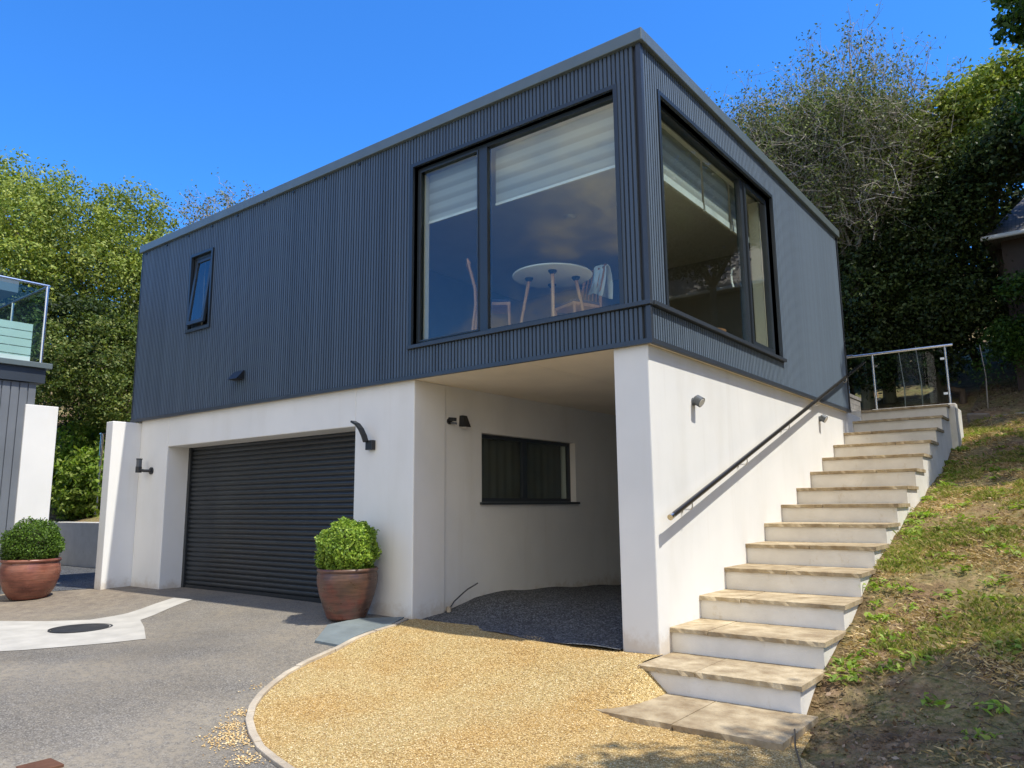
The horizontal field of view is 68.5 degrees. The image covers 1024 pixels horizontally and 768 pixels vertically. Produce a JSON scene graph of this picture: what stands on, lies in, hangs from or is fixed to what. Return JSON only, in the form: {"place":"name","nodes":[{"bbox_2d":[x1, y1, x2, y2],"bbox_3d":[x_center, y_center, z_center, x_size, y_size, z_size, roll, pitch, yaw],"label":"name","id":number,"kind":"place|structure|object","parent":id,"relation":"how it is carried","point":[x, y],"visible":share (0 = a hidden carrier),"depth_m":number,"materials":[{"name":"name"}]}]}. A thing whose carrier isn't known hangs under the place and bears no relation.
{"place":"outdoors","nodes":[
{"label":"outdoors","id":0,"kind":"place"},
{"bbox_2d":[0,586,389,767],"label":"driveway","id":1,"kind":"structure","parent":0,"point":[165,690],"depth_m":6.53,"materials":[{"name":"grey asphalt"}]},
{"bbox_2d":[0,557,61,599],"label":"plant pot","id":2,"kind":"object","parent":1,"relation":"on","point":[28,579],"visible":0.89,"depth_m":11.66,"materials":[{"name":"red ceramic"}]},
{"bbox_2d":[0,516,65,559],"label":"boxwood ball","id":3,"kind":"object","parent":2,"relation":"in","point":[34,539],"visible":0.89,"depth_m":11.82,"materials":[{"name":"green plant"}]},
{"bbox_2d":[16,758,63,767],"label":"drain cover","id":4,"kind":"object","parent":1,"relation":"on","point":[49,763],"visible":1,"depth_m":4.65,"materials":[{"name":"metal"}]},
{"bbox_2d":[0,598,191,650],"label":"concrete patch","id":5,"kind":"object","parent":1,"relation":"on","point":[21,635],"visible":0.99,"depth_m":8.71,"materials":[{"name":"white concrete"}]},
{"bbox_2d":[48,623,112,632],"bbox_3d":[-5.148,2.926,8.976,0.680,0.038,0.680,-8,-12,37],"label":"manhole cover","id":6,"kind":"object","parent":5,"relation":"on","point":[78,628],"visible":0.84,"depth_m":8.91,"materials":[{"name":"metal"}]},
{"bbox_2d":[191,680,270,766],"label":"spilled pebbles","id":7,"kind":"object","parent":1,"relation":"on","point":[228,732],"visible":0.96,"depth_m":5.20,"materials":[{"name":"beige gravel"}]},
{"bbox_2d":[245,618,408,767],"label":"gravel edging curb","id":8,"kind":"structure","parent":1,"relation":"on","point":[263,750],"depth_m":5.97,"materials":[{"name":"stone"}]},
{"bbox_2d":[316,566,377,620],"bbox_3d":[-1.922,2.431,8.766,0.710,0.570,0.710,-8,-12,37],"label":"plant pot","id":9,"kind":"object","parent":1,"relation":"on","point":[344,595],"visible":0.84,"depth_m":8.50,"materials":[{"name":"brown ceramic"}]},
{"bbox_2d":[314,516,381,569],"bbox_3d":[-1.933,1.896,8.855,0.838,0.681,0.815,-8,-12,37],"label":"boxwood ball","id":10,"kind":"object","parent":9,"relation":"on","point":[347,544],"visible":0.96,"depth_m":8.62,"materials":[{"name":"green plant"}]},
{"bbox_2d":[315,617,403,646],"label":"slate slab","id":11,"kind":"structure","parent":1,"relation":"on","point":[336,634],"depth_m":8.17,"materials":[{"name":"grey stone"}]},
{"bbox_2d":[0,0,1023,338],"label":"sky","id":12,"kind":"structure","parent":0,"point":[165,94],"materials":[{"name":"blue"}]},
{"bbox_2d":[35,301,1023,767],"bbox_3d":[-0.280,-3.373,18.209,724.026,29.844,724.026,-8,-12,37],"label":"ground","id":13,"kind":"structure","parent":0,"point":[917,397],"depth_m":5.71,"materials":[{"name":"soil"}]},
{"bbox_2d":[0,275,58,593],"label":"adjacent house","id":14,"kind":"structure","parent":13,"relation":"on","point":[28,428],"depth_m":13.15,"materials":[{"name":"paint"}]},
{"bbox_2d":[0,145,74,251],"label":"broadleaf tree","id":15,"kind":"object","parent":13,"relation":"on","point":[4,165],"visible":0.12,"depth_m":24.77,"materials":[{"name":"green plant"}]},
{"bbox_2d":[0,307,137,430],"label":"hedge tree","id":16,"kind":"object","parent":13,"relation":"on","point":[122,367],"visible":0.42,"depth_m":19.18,"materials":[{"name":"green plant"}]},
{"bbox_2d":[0,260,138,387],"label":"hedge tree","id":17,"kind":"object","parent":13,"relation":"on","point":[22,307],"visible":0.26,"depth_m":19.77,"materials":[{"name":"green plant"}]},
{"bbox_2d":[48,522,98,567],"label":"retaining wall","id":18,"kind":"structure","parent":13,"relation":"on","point":[81,539],"depth_m":17.12,"materials":[{"name":"white paint"}]},
{"bbox_2d":[35,380,111,446],"bbox_3d":[-11.370,1.054,22.529,6.911,3.279,2.826,6,-11,-36],"label":"shade bush","id":19,"kind":"object","parent":13,"relation":"on","point":[79,418],"visible":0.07,"depth_m":21.19,"materials":[{"name":"green plant"}]},
{"bbox_2d":[52,565,95,590],"bbox_3d":[-9.296,3.846,14.935,6.860,0.106,2.700,-8,-12,37],"label":"side gravel strip","id":20,"kind":"object","parent":13,"relation":"on","point":[72,577],"visible":0.27,"depth_m":14.06,"materials":[{"name":"stone"}]},
{"bbox_2d":[51,440,104,519],"bbox_3d":[-10.543,2.461,18.827,1.949,2.266,1.828,-8,-12,37],"label":"leafy shrub","id":21,"kind":"object","parent":13,"relation":"on","point":[77,493],"visible":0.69,"depth_m":18.38,"materials":[{"name":"green plant"}]},
{"bbox_2d":[50,414,105,507],"bbox_3d":[-11.342,2.111,19.669,2.073,2.674,1.987,4,-10,-26],"label":"leafy shrub","id":22,"kind":"object","parent":13,"relation":"on","point":[62,452],"visible":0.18,"depth_m":19.30,"materials":[{"name":"green plant"}]},
{"bbox_2d":[0,157,183,402],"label":"broadleaf tree","id":23,"kind":"object","parent":13,"relation":"on","point":[107,243],"visible":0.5,"depth_m":21.71,"materials":[{"name":"green plant"}]},
{"bbox_2d":[66,396,130,455],"bbox_3d":[-11.074,1.764,20.559,2.353,3.062,2.195,-8,-12,37],"label":"leafy shrub","id":24,"kind":"object","parent":13,"relation":"on","point":[97,432],"visible":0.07,"depth_m":20.14,"materials":[{"name":"green plant"}]},
{"bbox_2d":[94,433,104,516],"bbox_3d":[-10.141,2.314,18.459,0.100,2.220,0.100,-8,-12,37],"label":"fence post","id":25,"kind":"object","parent":13,"relation":"on","point":[101,455],"visible":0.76,"depth_m":18.50,"materials":[{"name":"metal"}]},
{"bbox_2d":[156,172,263,225],"bbox_3d":[-9.199,-2.434,24.317,2.787,9.613,4.936,-8,-12,37],"label":"twiggy tree","id":26,"kind":"object","parent":13,"relation":"on","point":[206,210],"visible":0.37,"depth_m":24.22,"materials":[{"name":"brown plant"}]},
{"bbox_2d":[94,27,860,658],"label":"modern house","id":27,"kind":"structure","parent":13,"relation":"on","point":[324,305],"depth_m":10.07,"materials":[{"name":"black metal"}]},
{"bbox_2d":[135,458,153,473],"bbox_3d":[-6.175,1.389,12.659,0.301,0.265,0.103,1,-9,-7],"label":"wall lantern","id":28,"kind":"object","parent":27,"relation":"attached to","point":[139,469],"depth_m":12.62,"materials":[{"name":"black metal"}]},
{"bbox_2d":[185,247,214,333],"bbox_3d":[-5.078,-1.519,12.303,0.720,1.330,0.194,-8,-12,37],"label":"window","id":29,"kind":"structure","parent":27,"relation":"in","point":[193,290],"depth_m":12.35,"materials":[{"name":"black glass"}]},
{"bbox_2d":[227,370,244,380],"bbox_3d":[-4.125,-0.131,11.228,0.250,0.134,0.130,-8,-12,37],"label":"vent cowl","id":30,"kind":"object","parent":27,"relation":"attached to","point":[237,375],"visible":1,"depth_m":11.20,"materials":[{"name":"black metal"}]},
{"bbox_2d":[181,431,355,602],"bbox_3d":[-3.487,1.919,11.107,4.929,2.408,0.080,-8,-12,37],"label":"garage door","id":31,"kind":"structure","parent":27,"relation":"in","point":[255,511],"depth_m":11.25,"materials":[{"name":"paint"}]},
{"bbox_2d":[350,421,375,449],"bbox_3d":[-1.860,0.637,9.371,0.320,0.369,0.142,0,-9,-4],"label":"curved wall lamp","id":32,"kind":"object","parent":27,"relation":"attached to","point":[369,444],"visible":1,"depth_m":9.34,"materials":[{"name":"black metal"}]},
{"bbox_2d":[447,417,456,424],"bbox_3d":[-0.752,0.466,9.473,0.115,0.095,0.080,-8,-12,37],"label":"security camera","id":33,"kind":"object","parent":27,"relation":"attached to","point":[450,420],"visible":1,"depth_m":9.46,"materials":[{"name":"black metal"}]},
{"bbox_2d":[459,415,470,427],"bbox_3d":[-0.601,0.486,9.671,0.110,0.160,0.120,-8,-12,37],"label":"wedge wall lamp","id":34,"kind":"object","parent":27,"relation":"attached to","point":[464,421],"visible":1,"depth_m":9.65,"materials":[{"name":"black metal"}]},
{"bbox_2d":[466,258,510,331],"bbox_3d":[-0.284,-0.989,9.101,0.545,0.986,0.420,-1,-9,1],"label":"dining chair","id":35,"kind":"object","parent":27,"relation":"on","point":[501,306],"visible":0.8,"depth_m":8.91,"materials":[{"name":"brown wood"}]},
{"bbox_2d":[408,83,623,349],"bbox_3d":[-0.013,-1.729,8.501,2.970,2.385,0.268,-8,-12,37],"label":"window","id":36,"kind":"structure","parent":27,"relation":"in","point":[584,147],"depth_m":8.66,"materials":[{"name":"clear glass"}]},
{"bbox_2d":[480,434,579,504],"bbox_3d":[0.213,1.264,10.871,0.295,0.945,2.360,-8,-12,37],"label":"window","id":37,"kind":"structure","parent":27,"relation":"in","point":[515,471],"depth_m":10.88,"materials":[{"name":"black glass"}]},
{"bbox_2d":[512,263,592,322],"bbox_3d":[0.487,-0.917,8.948,0.960,0.781,0.960,-8,-12,37],"label":"round table","id":38,"kind":"object","parent":27,"relation":"on","point":[552,276],"visible":0.98,"depth_m":8.92,"materials":[{"name":"white wood"}]},
{"bbox_2d":[563,214,576,220],"bbox_3d":[0.862,-2.473,11.173,0.200,0.045,0.200,-8,-12,37],"label":"ceiling light","id":39,"kind":"object","parent":27,"relation":"attached to","point":[569,217],"visible":1,"depth_m":11.12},
{"bbox_2d":[555,263,606,315],"bbox_3d":[0.847,-0.984,9.194,0.544,0.985,0.420,5,-11,-32],"label":"dining chair","id":40,"kind":"object","parent":27,"relation":"on","point":[570,306],"visible":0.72,"depth_m":9.11,"materials":[{"name":"brown wood"}]},
{"bbox_2d":[588,264,612,298],"bbox_3d":[1.084,-1.257,9.259,0.192,0.474,0.265,5,-11,-32],"label":"draped cloth","id":41,"kind":"object","parent":40,"relation":"on","point":[606,291],"visible":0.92,"depth_m":9.23,"materials":[{"name":"white fabric"}]},
{"bbox_2d":[691,395,704,406],"bbox_3d":[1.937,0.177,7.808,0.128,0.131,0.112,-8,-12,37],"label":"wall spotlight","id":42,"kind":"object","parent":27,"relation":"attached to","point":[698,400],"depth_m":7.78,"materials":[{"name":"grey metal"}]},
{"bbox_2d":[656,89,783,357],"bbox_3d":[2.471,-1.686,9.075,0.308,2.333,3.490,-8,-12,37],"label":"window","id":43,"kind":"structure","parent":27,"relation":"in","point":[680,169],"depth_m":9.61,"materials":[{"name":"clear glass"}]},
{"bbox_2d":[667,361,865,519],"bbox_3d":[3.901,0.421,10.327,0.145,2.696,8.175,-8,-12,37],"label":"stair handrail","id":44,"kind":"object","parent":27,"relation":"attached to","point":[697,495],"visible":1,"depth_m":8.63,"materials":[{"name":"metal"}]},
{"bbox_2d":[818,414,827,422],"bbox_3d":[4.726,0.523,11.405,0.128,0.131,0.112,-8,-12,37],"label":"wall spotlight","id":45,"kind":"object","parent":27,"relation":"attached to","point":[823,418],"depth_m":11.38,"materials":[{"name":"grey metal"}]},
{"bbox_2d":[422,585,622,649],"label":"slate gravel floor","id":46,"kind":"structure","parent":13,"relation":"on","point":[558,622],"depth_m":8.62,"materials":[{"name":"grey gravel"}]},
{"bbox_2d":[447,583,477,611],"bbox_3d":[-0.603,2.650,9.171,0.414,0.427,0.060,4,-10,-27],"label":"cable","id":47,"kind":"object","parent":46,"relation":"on","point":[448,609],"visible":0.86,"depth_m":9.13,"materials":[{"name":"black metal"}]},
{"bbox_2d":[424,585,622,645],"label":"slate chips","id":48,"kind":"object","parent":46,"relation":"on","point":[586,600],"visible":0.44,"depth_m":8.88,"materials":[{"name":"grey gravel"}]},
{"bbox_2d":[704,0,973,403],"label":"twiggy tree","id":49,"kind":"object","parent":13,"relation":"on","point":[889,397],"visible":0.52,"depth_m":18.34,"materials":[{"name":"green plant"}]},
{"bbox_2d":[709,11,1019,409],"bbox_3d":[7.261,-3.885,18.750,5.600,9.432,8.040,3,-10,-23],"label":"twiggy tree","id":50,"kind":"object","parent":13,"relation":"on","point":[797,143],"visible":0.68,"depth_m":17.54,"materials":[{"name":"green plant"}]},
{"bbox_2d":[750,79,1005,394],"bbox_3d":[8.271,-3.532,19.360,8.044,8.614,2.944,-8,-12,37],"label":"evergreen tree","id":51,"kind":"object","parent":13,"relation":"on","point":[853,239],"visible":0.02,"depth_m":17.92,"materials":[{"name":"green plant"}]},
{"bbox_2d":[899,355,905,406],"bbox_3d":[8.514,0.102,16.349,0.066,1.601,0.032,-8,-12,37],"label":"sapling","id":52,"kind":"object","parent":13,"relation":"on","point":[903,383],"visible":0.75,"depth_m":16.34,"materials":[{"name":"plant"}]},
{"bbox_2d":[802,382,1023,767],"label":"leaf litter","id":53,"kind":"object","parent":13,"relation":"on","point":[1015,757],"visible":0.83,"depth_m":5.23,"materials":[{"name":"brown plant"}]},
{"bbox_2d":[844,289,982,403],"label":"dark undergrowth","id":54,"kind":"object","parent":13,"relation":"on","point":[884,370],"visible":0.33,"depth_m":17.01,"materials":[{"name":"green plant"}]},
{"bbox_2d":[803,432,1023,767],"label":"soil clods","id":55,"kind":"object","parent":13,"relation":"on","point":[992,746],"visible":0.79,"depth_m":5.20,"materials":[{"name":"brown soil"}]},
{"bbox_2d":[915,347,923,405],"bbox_3d":[8.729,0.029,16.064,0.066,1.701,0.032,-8,-12,37],"label":"sapling","id":56,"kind":"object","parent":13,"relation":"on","point":[920,379],"visible":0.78,"depth_m":16.05,"materials":[{"name":"plant"}]},
{"bbox_2d":[818,575,1023,767],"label":"fallen leaves","id":57,"kind":"object","parent":13,"relation":"on","point":[931,675],"visible":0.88,"depth_m":5.18,"materials":[{"name":"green plant"}]},
{"bbox_2d":[825,428,1023,739],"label":"bank weeds","id":58,"kind":"object","parent":13,"relation":"on","point":[854,678],"visible":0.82,"depth_m":6.75,"materials":[{"name":"green plant"}]},
{"bbox_2d":[838,152,1017,403],"bbox_3d":[9.310,-2.076,17.386,4.386,5.723,3.210,-8,-12,37],"label":"evergreen tree","id":59,"kind":"object","parent":13,"relation":"on","point":[919,299],"visible":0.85,"depth_m":16.79,"materials":[{"name":"green plant"}]},
{"bbox_2d":[865,43,1023,318],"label":"broadleaf tree","id":60,"kind":"object","parent":13,"relation":"on","point":[988,79],"visible":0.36,"depth_m":16.99,"materials":[{"name":"green plant"}]},
{"bbox_2d":[866,182,1023,369],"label":"hillside tree","id":61,"kind":"object","parent":13,"relation":"on","point":[1014,200],"visible":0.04,"depth_m":19.30,"materials":[{"name":"green plant"}]},
{"bbox_2d":[936,80,1023,192],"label":"evergreen tree","id":62,"kind":"object","parent":13,"relation":"on","point":[1001,134],"visible":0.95,"depth_m":15.43,"materials":[{"name":"green plant"}]},
{"bbox_2d":[962,345,1004,407],"bbox_3d":[9.822,-0.102,15.662,0.754,1.451,0.788,-3,-10,15],"label":"sapling","id":63,"kind":"object","parent":13,"relation":"on","point":[984,367],"visible":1,"depth_m":15.61,"materials":[{"name":"green plant"}]},
{"bbox_2d":[962,185,1023,335],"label":"hillside tree","id":64,"kind":"object","parent":13,"relation":"on","point":[1009,204],"visible":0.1,"depth_m":19.14,"materials":[{"name":"green plant"}]},
{"bbox_2d":[967,412,1023,421],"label":"edging stone row","id":65,"kind":"object","parent":13,"relation":"on","point":[971,416],"visible":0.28,"depth_m":15.04,"materials":[{"name":"grey stone"}]},
{"bbox_2d":[971,268,1023,370],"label":"dark undergrowth","id":66,"kind":"object","parent":13,"relation":"on","point":[1002,338],"visible":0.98,"depth_m":15.67,"materials":[{"name":"green plant"}]},
{"bbox_2d":[980,198,1023,390],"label":"neighbour cottage","id":67,"kind":"structure","parent":13,"relation":"on","point":[1007,236],"depth_m":16.42,"materials":[{"name":"tile"}]},
{"bbox_2d":[983,0,1023,136],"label":"overhanging maple","id":68,"kind":"object","parent":13,"relation":"on","point":[1008,20],"visible":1,"depth_m":12.39,"materials":[{"name":"green plant"}]},
{"bbox_2d":[253,618,816,767],"bbox_3d":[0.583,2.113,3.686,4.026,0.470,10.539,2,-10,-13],"label":"golden gravel path","id":69,"kind":"structure","parent":0,"point":[648,691],"depth_m":5.84,"materials":[{"name":"beige gravel"}]},
{"bbox_2d":[794,729,801,767],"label":"garden cable","id":70,"kind":"object","parent":69,"relation":"on","point":[796,748],"visible":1,"depth_m":4.77,"materials":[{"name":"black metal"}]},
{"bbox_2d":[595,403,963,750],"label":"garden staircase","id":71,"kind":"structure","parent":0,"point":[747,659],"depth_m":7.33,"materials":[{"name":"stone"}]},
{"bbox_2d":[845,394,860,412],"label":"wall","id":72,"kind":"structure","parent":71,"relation":"on","point":[855,403],"depth_m":14.22,"materials":[{"name":"white paint"}]},
{"bbox_2d":[847,343,952,408],"bbox_3d":[6.551,0.020,14.930,3.940,1.135,0.050,-8,-12,37],"label":"metal railing","id":73,"kind":"object","parent":71,"relation":"on","point":[944,346],"visible":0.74,"depth_m":14.26,"materials":[{"name":"metal"}]},
{"bbox_2d":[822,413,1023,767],"bbox_3d":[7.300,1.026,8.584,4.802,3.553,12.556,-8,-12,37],"label":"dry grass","id":74,"kind":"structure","parent":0,"point":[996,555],"depth_m":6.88,"materials":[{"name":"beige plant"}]},
{"bbox_2d":[824,414,1023,672],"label":"bank grass","id":75,"kind":"structure","parent":0,"point":[997,628],"depth_m":7.52,"materials":[{"name":"green plant"}]}
]}

